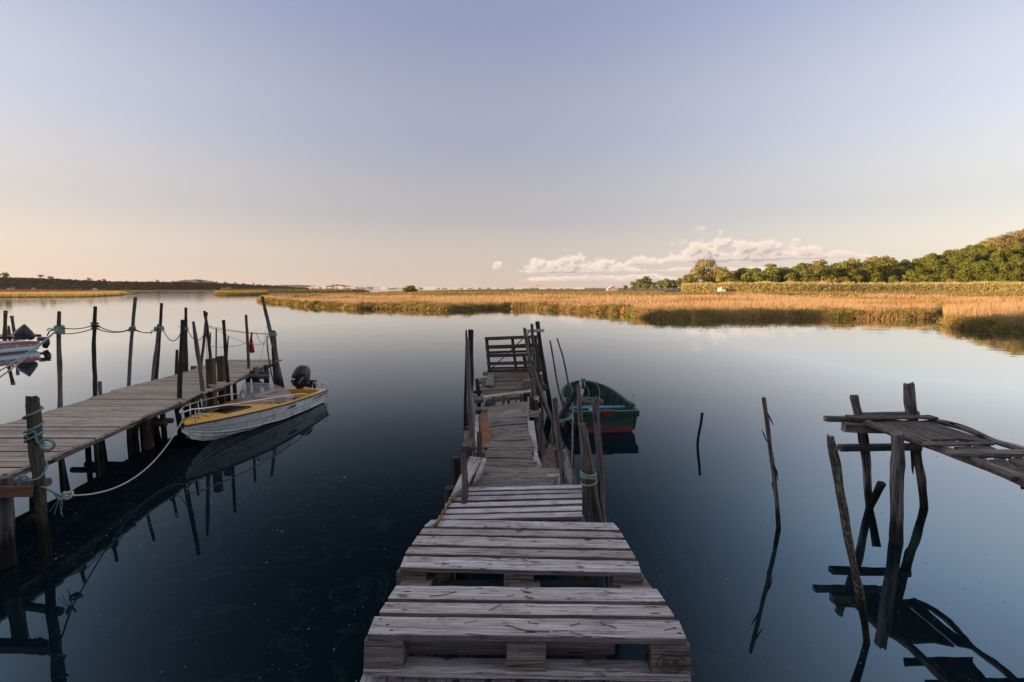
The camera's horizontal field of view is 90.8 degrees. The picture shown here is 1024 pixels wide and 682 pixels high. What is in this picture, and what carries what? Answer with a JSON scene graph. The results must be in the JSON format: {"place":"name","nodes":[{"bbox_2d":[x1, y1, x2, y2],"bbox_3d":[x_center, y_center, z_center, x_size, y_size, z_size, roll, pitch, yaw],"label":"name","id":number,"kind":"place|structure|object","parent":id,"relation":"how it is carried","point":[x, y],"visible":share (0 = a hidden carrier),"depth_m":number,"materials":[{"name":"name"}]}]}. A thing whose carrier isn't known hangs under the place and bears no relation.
{"place":"outdoors","nodes":[
{"label":"outdoors","id":0,"kind":"place"},
{"bbox_2d":[0,281,214,289],"bbox_3d":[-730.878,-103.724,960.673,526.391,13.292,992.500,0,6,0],"label":"hillside","id":1,"kind":"structure","parent":0,"point":[12,286],"depth_m":617.86,"materials":[{"name":"plant"}]},
{"bbox_2d":[0,277,308,289],"bbox_3d":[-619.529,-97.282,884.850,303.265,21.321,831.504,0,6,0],"label":"wood","id":2,"kind":"object","parent":1,"relation":"on","point":[58,284],"visible":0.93,"depth_m":666.69,"materials":[{"name":"green plant"}]},
{"bbox_2d":[280,284,380,288],"bbox_3d":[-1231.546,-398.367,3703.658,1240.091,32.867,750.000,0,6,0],"label":"distant hills","id":3,"kind":"structure","parent":0,"point":[299,286],"depth_m":3526.66,"materials":[{"name":"plant"}]},
{"bbox_2d":[0,289,1023,681],"bbox_3d":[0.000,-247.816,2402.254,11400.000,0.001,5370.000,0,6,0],"label":"water","id":4,"kind":"structure","parent":0,"point":[222,585],"depth_m":6.67,"materials":[{"name":"liquid"}]},
{"bbox_2d":[2,310,7,340],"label":"mooring pole","id":5,"kind":"object","parent":4,"relation":"in","point":[4,332],"visible":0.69,"depth_m":23.22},
{"bbox_2d":[0,340,39,353],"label":"white motorboat","id":6,"kind":"object","parent":4,"relation":"on","point":[10,346],"visible":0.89,"depth_m":21.70,"materials":[{"name":"paint"}]},
{"bbox_2d":[25,396,53,566],"bbox_3d":[-4.641,1.678,4.982,0.129,2.329,0.116,0,6,0],"label":"mooring post","id":7,"kind":"object","parent":4,"relation":"in","point":[35,451],"visible":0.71,"depth_m":4.93,"materials":[{"name":"wood"}]},
{"bbox_2d":[17,406,60,496],"bbox_3d":[-4.588,1.128,4.862,0.305,1.009,0.514,-6,8,-43],"label":"rope","id":8,"kind":"object","parent":7,"relation":"attached to","point":[42,447],"visible":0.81,"depth_m":4.87,"materials":[{"name":"fabric"}]},
{"bbox_2d":[60,420,182,499],"bbox_3d":[-5.080,1.627,6.849,0.127,0.424,3.401,-1,6,-13],"label":"mooring line","id":9,"kind":"object","parent":8,"relation":"attached to","point":[70,495],"visible":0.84,"depth_m":6.11,"materials":[{"name":"white fabric"}]},
{"bbox_2d":[56,311,62,407],"bbox_3d":[-7.609,0.989,8.478,0.322,2.980,0.078,0,6,0],"label":"mooring pole","id":10,"kind":"object","parent":4,"relation":"in","point":[59,372],"visible":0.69,"depth_m":8.40,"materials":[{"name":"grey wood"}]},
{"bbox_2d":[47,325,64,335],"bbox_3d":[-7.531,-0.168,8.314,0.251,0.176,0.188,-3,7,-26],"label":"rope knot","id":11,"kind":"object","parent":10,"relation":"attached to","point":[60,330],"visible":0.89,"depth_m":8.29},
{"bbox_2d":[0,329,57,377],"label":"mooring line","id":12,"kind":"object","parent":11,"relation":"attached to","point":[42,342],"visible":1,"depth_m":7.37,"materials":[{"name":"grey fabric"}]},
{"bbox_2d":[0,294,127,296],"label":"islet","id":13,"kind":"object","parent":4,"relation":"in","point":[66,296],"visible":0.08,"depth_m":166.33,"materials":[{"name":"plant"}]},
{"bbox_2d":[0,291,133,296],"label":"marsh grass","id":14,"kind":"structure","parent":13,"relation":"on","point":[50,293],"depth_m":182.87,"materials":[{"name":"plant"}]},
{"bbox_2d":[91,306,97,395],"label":"mooring pole","id":15,"kind":"object","parent":4,"relation":"in","point":[94,372],"visible":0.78,"depth_m":9.20,"materials":[{"name":"brown wood"}]},
{"bbox_2d":[127,297,136,385],"bbox_3d":[-7.817,0.694,10.327,0.510,3.187,0.073,0,6,0],"label":"mooring pole","id":16,"kind":"object","parent":4,"relation":"in","point":[131,343],"visible":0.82,"depth_m":10.24,"materials":[{"name":"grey wood"}]},
{"bbox_2d":[0,359,282,568],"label":"boardwalk","id":17,"kind":"structure","parent":4,"relation":"in","point":[74,428],"depth_m":7.68,"materials":[{"name":"grey wood"}]},
{"bbox_2d":[151,324,159,380],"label":"mooring pole","id":18,"kind":"object","parent":4,"relation":"in","point":[155,356],"visible":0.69,"depth_m":10.92,"materials":[{"name":"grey wood"}]},
{"bbox_2d":[155,303,162,378],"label":"mooring pole","id":19,"kind":"object","parent":4,"relation":"in","point":[159,344],"visible":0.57,"depth_m":11.05,"materials":[{"name":"brown wood"}]},
{"bbox_2d":[177,320,184,440],"bbox_3d":[-5.978,1.013,9.102,0.327,2.802,0.080,0,6,0],"label":"mooring pole","id":20,"kind":"object","parent":4,"relation":"in","point":[180,370],"visible":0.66,"depth_m":9.04,"materials":[{"name":"brown wood"}]},
{"bbox_2d":[183,307,187,371],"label":"mooring pole","id":21,"kind":"object","parent":4,"relation":"in","point":[185,366],"visible":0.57,"depth_m":11.95,"materials":[{"name":"brown wood"}]},
{"bbox_2d":[192,321,207,409],"bbox_3d":[-5.937,0.984,9.704,0.265,2.734,0.079,0,6,0],"label":"mooring pole","id":22,"kind":"object","parent":4,"relation":"in","point":[199,365],"visible":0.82,"depth_m":9.63,"materials":[{"name":"brown wood"}]},
{"bbox_2d":[199,316,206,399],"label":"mooring pole","id":23,"kind":"object","parent":4,"relation":"in","point":[204,338],"visible":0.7,"depth_m":12.34,"materials":[{"name":"brown wood"}]},
{"bbox_2d":[203,311,211,357],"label":"mooring pole","id":24,"kind":"object","parent":4,"relation":"in","point":[205,313],"visible":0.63,"depth_m":12.84,"materials":[{"name":"brown wood"}]},
{"bbox_2d":[205,358,217,406],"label":"squared post","id":25,"kind":"object","parent":4,"relation":"in","point":[210,363],"visible":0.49,"depth_m":10.01,"materials":[{"name":"wood"}]},
{"bbox_2d":[216,356,226,403],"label":"squared post","id":26,"kind":"object","parent":4,"relation":"in","point":[221,374],"visible":0.42,"depth_m":10.75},
{"bbox_2d":[222,320,230,400],"bbox_3d":[-5.995,0.901,10.651,0.098,2.698,0.082,0,6,0],"label":"mooring pole","id":27,"kind":"object","parent":4,"relation":"in","point":[226,359],"visible":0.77,"depth_m":10.57,"materials":[{"name":"brown wood"}]},
{"bbox_2d":[245,315,250,395],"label":"mooring pole","id":28,"kind":"object","parent":4,"relation":"in","point":[248,355],"visible":0.69,"depth_m":12.37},
{"bbox_2d":[179,382,329,440],"bbox_3d":[-5.218,1.340,10.377,1.555,0.960,3.968,0,6,0],"label":"speedboat","id":29,"kind":"object","parent":4,"relation":"on","point":[238,415],"visible":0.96,"depth_m":9.79,"materials":[{"name":"white"}]},
{"bbox_2d":[290,365,317,388],"bbox_3d":[-5.102,1.204,12.413,0.603,1.234,0.464,0,6,0],"label":"outboard motor","id":30,"kind":"object","parent":29,"relation":"attached to","point":[300,377],"visible":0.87,"depth_m":12.24,"materials":[{"name":"black"}]},
{"bbox_2d":[261,296,284,387],"bbox_3d":[-6.526,0.344,13.911,0.637,3.148,0.108,0,6,0],"label":"mooring pole","id":31,"kind":"object","parent":4,"relation":"in","point":[267,318],"visible":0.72,"depth_m":13.79,"materials":[{"name":"brown wood"}]},
{"bbox_2d":[271,347,276,388],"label":"mooring pole","id":32,"kind":"object","parent":4,"relation":"in","point":[274,367],"visible":0.65,"depth_m":13.52,"materials":[{"name":"brown wood"}]},
{"bbox_2d":[272,330,281,388],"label":"mooring pole","id":33,"kind":"object","parent":4,"relation":"in","point":[274,340],"visible":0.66,"depth_m":13.80,"materials":[{"name":"brown wood"}]},
{"bbox_2d":[268,291,361,292],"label":"islet","id":34,"kind":"object","parent":4,"relation":"in","point":[311,292],"visible":0.1,"depth_m":316.71,"materials":[{"name":"plant"}]},
{"bbox_2d":[222,288,370,291],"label":"marsh grass","id":35,"kind":"structure","parent":34,"relation":"on","point":[310,290],"depth_m":335.31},
{"bbox_2d":[307,285,583,288],"bbox_3d":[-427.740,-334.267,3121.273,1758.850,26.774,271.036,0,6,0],"label":"distant town","id":36,"kind":"object","parent":4,"relation":"on","point":[340,287],"visible":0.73,"depth_m":3043.52,"materials":[{"name":"beige"}]},
{"bbox_2d":[439,453,467,657],"bbox_3d":[-0.468,1.882,3.636,0.322,2.211,0.062,0,6,0],"label":"post","id":37,"kind":"object","parent":4,"relation":"in","point":[464,496],"visible":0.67,"depth_m":3.52,"materials":[{"name":"grey wood"}]},
{"bbox_2d":[463,330,466,437],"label":"post","id":38,"kind":"object","parent":4,"relation":"in","point":[465,396],"visible":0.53,"depth_m":9.23,"materials":[{"name":"brown wood"}]},
{"bbox_2d":[465,338,473,456],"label":"post","id":39,"kind":"object","parent":4,"relation":"in","point":[469,402],"visible":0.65,"depth_m":5.07,"materials":[{"name":"brown wood"}]},
{"bbox_2d":[466,329,473,425],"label":"post","id":40,"kind":"object","parent":4,"relation":"in","point":[470,334],"visible":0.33,"depth_m":9.04,"materials":[{"name":"brown wood"}]},
{"bbox_2d":[477,431,481,469],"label":"post","id":41,"kind":"object","parent":4,"relation":"in","point":[479,443],"visible":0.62,"depth_m":4.86,"materials":[{"name":"brown wood"}]},
{"bbox_2d":[8,403,1005,680],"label":"floating specks","id":42,"kind":"object","parent":4,"relation":"on","point":[648,565],"visible":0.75,"depth_m":5.31,"materials":[{"name":"grey"}]},
{"bbox_2d":[413,372,606,659],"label":"plank jetty","id":43,"kind":"object","parent":4,"relation":"on","point":[509,453],"visible":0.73,"depth_m":5.33,"materials":[{"name":"grey wood"}]},
{"bbox_2d":[479,412,490,452],"bbox_3d":[-0.311,1.041,5.908,0.123,0.201,1.130,-1,6,-6],"label":"board","id":44,"kind":"object","parent":43,"relation":"on","point":[484,426],"visible":0.74,"depth_m":5.96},
{"bbox_2d":[439,484,584,521],"bbox_3d":[0.035,1.194,3.661,1.031,0.177,0.812,0,6,0],"label":"pallet","id":45,"kind":"object","parent":43,"relation":"on","point":[516,502],"visible":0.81,"depth_m":3.54,"materials":[{"name":"grey wood"}]},
{"bbox_2d":[485,335,541,371],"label":"pallet gate","id":46,"kind":"structure","parent":43,"relation":"attached to","point":[514,353],"depth_m":11.41,"materials":[{"name":"wood"}]},
{"bbox_2d":[396,520,642,587],"bbox_3d":[0.048,1.208,2.843,1.207,0.152,0.804,0,-4,2],"label":"pallet","id":47,"kind":"object","parent":43,"relation":"on","point":[519,551],"visible":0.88,"depth_m":2.69,"materials":[{"name":"grey wood"}]},
{"bbox_2d":[360,675,681,681],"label":"pallet","id":48,"kind":"object","parent":43,"relation":"on","point":[393,679],"visible":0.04,"depth_m":1.88,"materials":[{"name":"wood"}]},
{"bbox_2d":[409,641,614,654],"bbox_3d":[-0.005,1.215,2.028,0.871,0.042,0.132,0,6,0],"label":"loose plank","id":49,"kind":"object","parent":48,"relation":"on","point":[459,647],"visible":0.38,"depth_m":1.97,"materials":[{"name":"wood"}]},
{"bbox_2d":[363,572,690,680],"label":"pallet","id":50,"kind":"object","parent":43,"relation":"on","point":[417,611],"visible":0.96,"depth_m":1.92,"materials":[{"name":"grey wood"}]},
{"bbox_2d":[440,579,595,587],"bbox_3d":[0.016,1.264,2.577,0.820,0.088,0.164,1,6,6],"label":"loose plank","id":51,"kind":"object","parent":50,"relation":"on","point":[500,583],"visible":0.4,"depth_m":2.61,"materials":[{"name":"wood"}]},
{"bbox_2d":[528,421,537,450],"bbox_3d":[0.243,1.114,6.011,0.086,0.062,1.025,0,6,0],"label":"board","id":52,"kind":"object","parent":43,"relation":"on","point":[531,428],"visible":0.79,"depth_m":6.08,"materials":[{"name":"grey wood"}]},
{"bbox_2d":[541,443,555,467],"bbox_3d":[0.357,1.124,4.963,0.156,0.117,0.440,0,6,0],"label":"board","id":53,"kind":"object","parent":43,"relation":"on","point":[548,461],"visible":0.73,"depth_m":4.89,"materials":[{"name":"brown wood"}]},
{"bbox_2d":[523,327,533,382],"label":"post","id":54,"kind":"object","parent":4,"relation":"in","point":[528,353],"visible":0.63,"depth_m":10.25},
{"bbox_2d":[530,324,539,398],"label":"post","id":55,"kind":"object","parent":4,"relation":"in","point":[533,348],"visible":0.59,"depth_m":10.75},
{"bbox_2d":[530,365,551,425],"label":"post","id":56,"kind":"object","parent":4,"relation":"in","point":[542,396],"visible":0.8,"depth_m":9.53,"materials":[{"name":"brown wood"}]},
{"bbox_2d":[538,411,546,520],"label":"post","id":57,"kind":"object","parent":4,"relation":"in","point":[540,441],"visible":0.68,"depth_m":5.21,"materials":[{"name":"brown wood"}]},
{"bbox_2d":[535,321,552,412],"bbox_3d":[0.753,0.883,11.155,0.498,2.644,0.120,0,6,0],"label":"post","id":58,"kind":"object","parent":4,"relation":"in","point":[544,371],"visible":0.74,"depth_m":11.07,"materials":[{"name":"brown wood"}]},
{"bbox_2d":[549,340,568,429],"bbox_3d":[0.991,1.163,9.774,0.561,2.367,0.037,0,6,0],"label":"stick","id":59,"kind":"object","parent":4,"relation":"in","point":[556,379],"visible":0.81,"depth_m":9.71,"materials":[{"name":"brown wood"}]},
{"bbox_2d":[552,397,568,520],"bbox_3d":[0.496,1.688,4.299,0.327,2.456,0.055,0,6,0],"label":"post","id":60,"kind":"object","parent":4,"relation":"in","point":[558,441],"visible":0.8,"depth_m":4.19,"materials":[{"name":"brown wood"}]},
{"bbox_2d":[545,386,576,447],"bbox_3d":[0.174,1.633,5.799,1.192,2.263,0.078,0,6,0],"label":"post","id":61,"kind":"object","parent":4,"relation":"in","point":[565,408],"visible":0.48,"depth_m":5.68,"materials":[{"name":"brown wood"}]},
{"bbox_2d":[557,338,575,434],"bbox_3d":[1.057,1.157,9.472,0.468,2.438,0.038,0,6,0],"label":"stick","id":62,"kind":"object","parent":4,"relation":"in","point":[567,381],"visible":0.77,"depth_m":9.41,"materials":[{"name":"brown wood"}]},
{"bbox_2d":[563,449,572,484],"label":"post","id":63,"kind":"object","parent":4,"relation":"in","point":[568,475],"visible":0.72,"depth_m":4.32,"materials":[{"name":"grey wood"}]},
{"bbox_2d":[576,384,592,580],"bbox_3d":[0.602,1.633,3.941,0.235,2.636,0.045,0,6,0],"label":"post","id":64,"kind":"object","parent":4,"relation":"in","point":[579,408],"visible":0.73,"depth_m":3.81,"materials":[{"name":"brown wood"}]},
{"bbox_2d":[582,429,589,521],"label":"post","id":65,"kind":"object","parent":4,"relation":"in","point":[585,499],"visible":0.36,"depth_m":3.87,"materials":[{"name":"brown wood"}]},
{"bbox_2d":[592,396,606,587],"bbox_3d":[0.719,1.680,3.897,0.244,2.554,0.065,0,6,0],"label":"post","id":66,"kind":"object","parent":4,"relation":"in","point":[599,457],"visible":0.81,"depth_m":3.79,"materials":[{"name":"brown wood"}]},
{"bbox_2d":[578,422,620,646],"bbox_3d":[0.719,1.780,3.866,0.458,2.367,0.067,0,6,0],"label":"post","id":67,"kind":"object","parent":4,"relation":"in","point":[589,462],"visible":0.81,"depth_m":3.76,"materials":[{"name":"brown wood"}]},
{"bbox_2d":[580,469,596,479],"bbox_3d":[0.577,1.002,3.805,0.129,0.060,0.130,0,6,0],"label":"rope lashing","id":68,"kind":"object","parent":67,"relation":"attached to","point":[586,476],"visible":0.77,"depth_m":3.76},
{"bbox_2d":[561,380,639,432],"bbox_3d":[1.766,1.392,10.773,1.430,0.735,2.374,0,6,0],"label":"rowing boat","id":69,"kind":"object","parent":4,"relation":"on","point":[618,412],"visible":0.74,"depth_m":10.01,"materials":[{"name":"green paint"}]},
{"bbox_2d":[581,397,603,405],"bbox_3d":[1.731,1.339,11.098,0.575,0.158,0.437,0,6,0],"label":"rope coil","id":70,"kind":"object","parent":69,"relation":"in","point":[584,401],"visible":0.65,"depth_m":10.98,"materials":[{"name":"brown"}]},
{"bbox_2d":[762,397,780,528],"bbox_3d":[2.986,1.691,5.766,0.370,2.146,0.060,0,6,0],"label":"mooring pole","id":71,"kind":"object","parent":4,"relation":"in","point":[767,417],"visible":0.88,"depth_m":5.71,"materials":[{"name":"brown wood"}]},
{"bbox_2d":[827,434,870,644],"bbox_3d":[2.632,1.826,3.881,0.578,2.272,0.073,0,6,0],"label":"mooring pole","id":72,"kind":"object","parent":4,"relation":"in","point":[835,463],"visible":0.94,"depth_m":3.82,"materials":[{"name":"wood"}]},
{"bbox_2d":[869,481,885,508],"bbox_3d":[4.506,2.193,6.408,0.095,1.038,0.562,1,6,7],"label":"broken log","id":73,"kind":"object","parent":4,"relation":"in","point":[877,491],"visible":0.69,"depth_m":6.19,"materials":[{"name":"brown wood"}]},
{"bbox_2d":[823,382,1023,544],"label":"broken platform","id":74,"kind":"structure","parent":4,"relation":"in","point":[934,433],"depth_m":5.52,"materials":[{"name":"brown wood"}]},
{"bbox_2d":[0,0,1023,287],"label":"sky","id":75,"kind":"structure","parent":0,"point":[361,143],"materials":[{"name":"blue"}]},
{"bbox_2d":[256,253,1023,331],"bbox_3d":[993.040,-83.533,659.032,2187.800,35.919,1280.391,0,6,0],"label":"marsh ground","id":76,"kind":"structure","parent":0,"point":[665,291],"depth_m":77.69,"materials":[{"name":"yellow plant"}]},
{"bbox_2d":[259,298,1023,332],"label":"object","id":77,"kind":"object","parent":76,"relation":"on","point":[489,305],"visible":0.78,"depth_m":47.70,"materials":[{"name":"yellow plant"}]},
{"bbox_2d":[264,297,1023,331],"bbox_3d":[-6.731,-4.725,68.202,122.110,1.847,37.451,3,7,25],"label":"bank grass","id":78,"kind":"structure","parent":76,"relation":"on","point":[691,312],"depth_m":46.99,"materials":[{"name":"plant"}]},
{"bbox_2d":[690,259,716,282],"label":"gum tree","id":79,"kind":"object","parent":76,"relation":"on","point":[700,272],"visible":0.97,"depth_m":257.61,"materials":[{"name":"green plant"}]},
{"bbox_2d":[708,266,731,283],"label":"gum tree","id":80,"kind":"object","parent":76,"relation":"on","point":[719,273],"visible":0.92,"depth_m":253.69,"materials":[{"name":"green plant"}]},
{"bbox_2d":[733,268,748,282],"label":"evergreen tree","id":81,"kind":"object","parent":76,"relation":"on","point":[739,273],"visible":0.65,"depth_m":266.32,"materials":[{"name":"green plant"}]},
{"bbox_2d":[741,271,753,282],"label":"evergreen tree","id":82,"kind":"object","parent":76,"relation":"on","point":[746,276],"visible":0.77,"depth_m":248.39,"materials":[{"name":"green plant"}]},
{"bbox_2d":[761,267,780,281],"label":"evergreen tree","id":83,"kind":"object","parent":76,"relation":"on","point":[772,272],"visible":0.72,"depth_m":251.16,"materials":[{"name":"green plant"}]},
{"bbox_2d":[799,266,823,282],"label":"evergreen tree","id":84,"kind":"object","parent":76,"relation":"on","point":[809,273],"visible":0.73,"depth_m":246.42,"materials":[{"name":"green plant"}]},
{"bbox_2d":[819,270,837,279],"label":"evergreen tree","id":85,"kind":"object","parent":76,"relation":"on","point":[826,275],"visible":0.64,"depth_m":246.16,"materials":[{"name":"green plant"}]},
{"bbox_2d":[833,260,852,278],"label":"evergreen tree","id":86,"kind":"object","parent":76,"relation":"on","point":[840,268],"visible":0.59,"depth_m":256.89,"materials":[{"name":"green plant"}]},
{"bbox_2d":[841,267,860,280],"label":"evergreen tree","id":87,"kind":"object","parent":76,"relation":"on","point":[850,275],"visible":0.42,"depth_m":252.08,"materials":[{"name":"green plant"}]},
{"bbox_2d":[681,280,1023,291],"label":"giant cane","id":88,"kind":"object","parent":76,"relation":"on","point":[862,284],"depth_m":212.22,"materials":[{"name":"plant"}]},
{"bbox_2d":[849,262,875,281],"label":"evergreen tree","id":89,"kind":"object","parent":76,"relation":"on","point":[865,268],"visible":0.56,"depth_m":256.49,"materials":[{"name":"green plant"}]},
{"bbox_2d":[867,266,884,282],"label":"evergreen tree","id":90,"kind":"object","parent":76,"relation":"on","point":[876,274],"visible":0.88,"depth_m":252.95,"materials":[{"name":"green plant"}]},
{"bbox_2d":[874,259,898,278],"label":"evergreen tree","id":91,"kind":"object","parent":76,"relation":"on","point":[883,264],"visible":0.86,"depth_m":261.40,"materials":[{"name":"green plant"}]},
{"bbox_2d":[903,270,920,280],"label":"evergreen tree","id":92,"kind":"object","parent":76,"relation":"on","point":[911,274],"visible":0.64,"depth_m":255.16,"materials":[{"name":"green plant"}]},
{"bbox_2d":[952,273,972,282],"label":"evergreen tree","id":93,"kind":"object","parent":76,"relation":"on","point":[961,278],"visible":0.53,"depth_m":234.73,"materials":[{"name":"green plant"}]},
{"bbox_2d":[957,266,976,279],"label":"evergreen tree","id":94,"kind":"object","parent":76,"relation":"on","point":[967,271],"visible":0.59,"depth_m":253.85,"materials":[{"name":"green plant"}]},
{"bbox_2d":[956,248,978,261],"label":"evergreen tree","id":95,"kind":"object","parent":76,"relation":"on","point":[971,252],"visible":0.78,"depth_m":291.50,"materials":[{"name":"green plant"}]},
{"bbox_2d":[975,273,997,281],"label":"evergreen tree","id":96,"kind":"object","parent":76,"relation":"on","point":[987,277],"visible":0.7,"depth_m":235.64,"materials":[{"name":"green plant"}]},
{"bbox_2d":[989,250,1006,263],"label":"evergreen tree","id":97,"kind":"object","parent":76,"relation":"on","point":[996,256],"visible":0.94,"depth_m":284.20,"materials":[{"name":"green plant"}]},
{"bbox_2d":[996,260,1010,272],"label":"evergreen tree","id":98,"kind":"object","parent":76,"relation":"on","point":[1002,266],"visible":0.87,"depth_m":264.83,"materials":[{"name":"green plant"}]},
{"bbox_2d":[994,234,1019,248],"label":"gum tree","id":99,"kind":"object","parent":76,"relation":"on","point":[1002,241],"visible":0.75,"depth_m":319.68,"materials":[{"name":"brown plant"}]},
{"bbox_2d":[1005,230,1023,242],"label":"gum tree","id":100,"kind":"object","parent":76,"relation":"on","point":[1020,234],"visible":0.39,"depth_m":324.32,"materials":[{"name":"brown plant"}]},
{"bbox_2d":[1006,260,1023,271],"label":"evergreen tree","id":101,"kind":"object","parent":76,"relation":"on","point":[1012,264],"visible":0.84,"depth_m":264.61,"materials":[{"name":"green plant"}]},
{"bbox_2d":[1009,242,1023,253],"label":"evergreen tree","id":102,"kind":"object","parent":76,"relation":"on","point":[1016,247],"visible":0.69,"depth_m":298.10,"materials":[{"name":"green plant"}]},
{"bbox_3d":[-21.776,-0.219,22.306,0.461,0.360,0.415,0,6,0],"label":"bin bag","id":103,"kind":"object","parent":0,"visible":0},
{"bbox_2d":[13,324,32,339],"bbox_3d":[-21.687,-0.397,22.376,0.749,0.720,0.628,0,6,0],"label":"bin bag","id":104,"kind":"object","parent":103,"relation":"on","point":[21,332],"visible":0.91,"depth_m":22.20,"materials":[{"name":"black plastic"}]},
{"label":"islet","id":105,"kind":"structure","parent":0,"visible":0},
{"bbox_2d":[0,289,88,291],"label":"marsh grass","id":106,"kind":"structure","parent":105,"relation":"on","point":[37,290],"depth_m":327.88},
{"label":"islet","id":107,"kind":"structure","parent":0,"visible":0},
{"bbox_2d":[213,290,268,294],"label":"marsh grass","id":108,"kind":"structure","parent":107,"relation":"on","point":[236,292],"depth_m":213.17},
{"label":"mudflat","id":109,"kind":"structure","parent":0,"visible":0},
{"bbox_2d":[86,289,219,290],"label":"marsh grass","id":110,"kind":"structure","parent":109,"relation":"on","point":[151,290],"depth_m":502.34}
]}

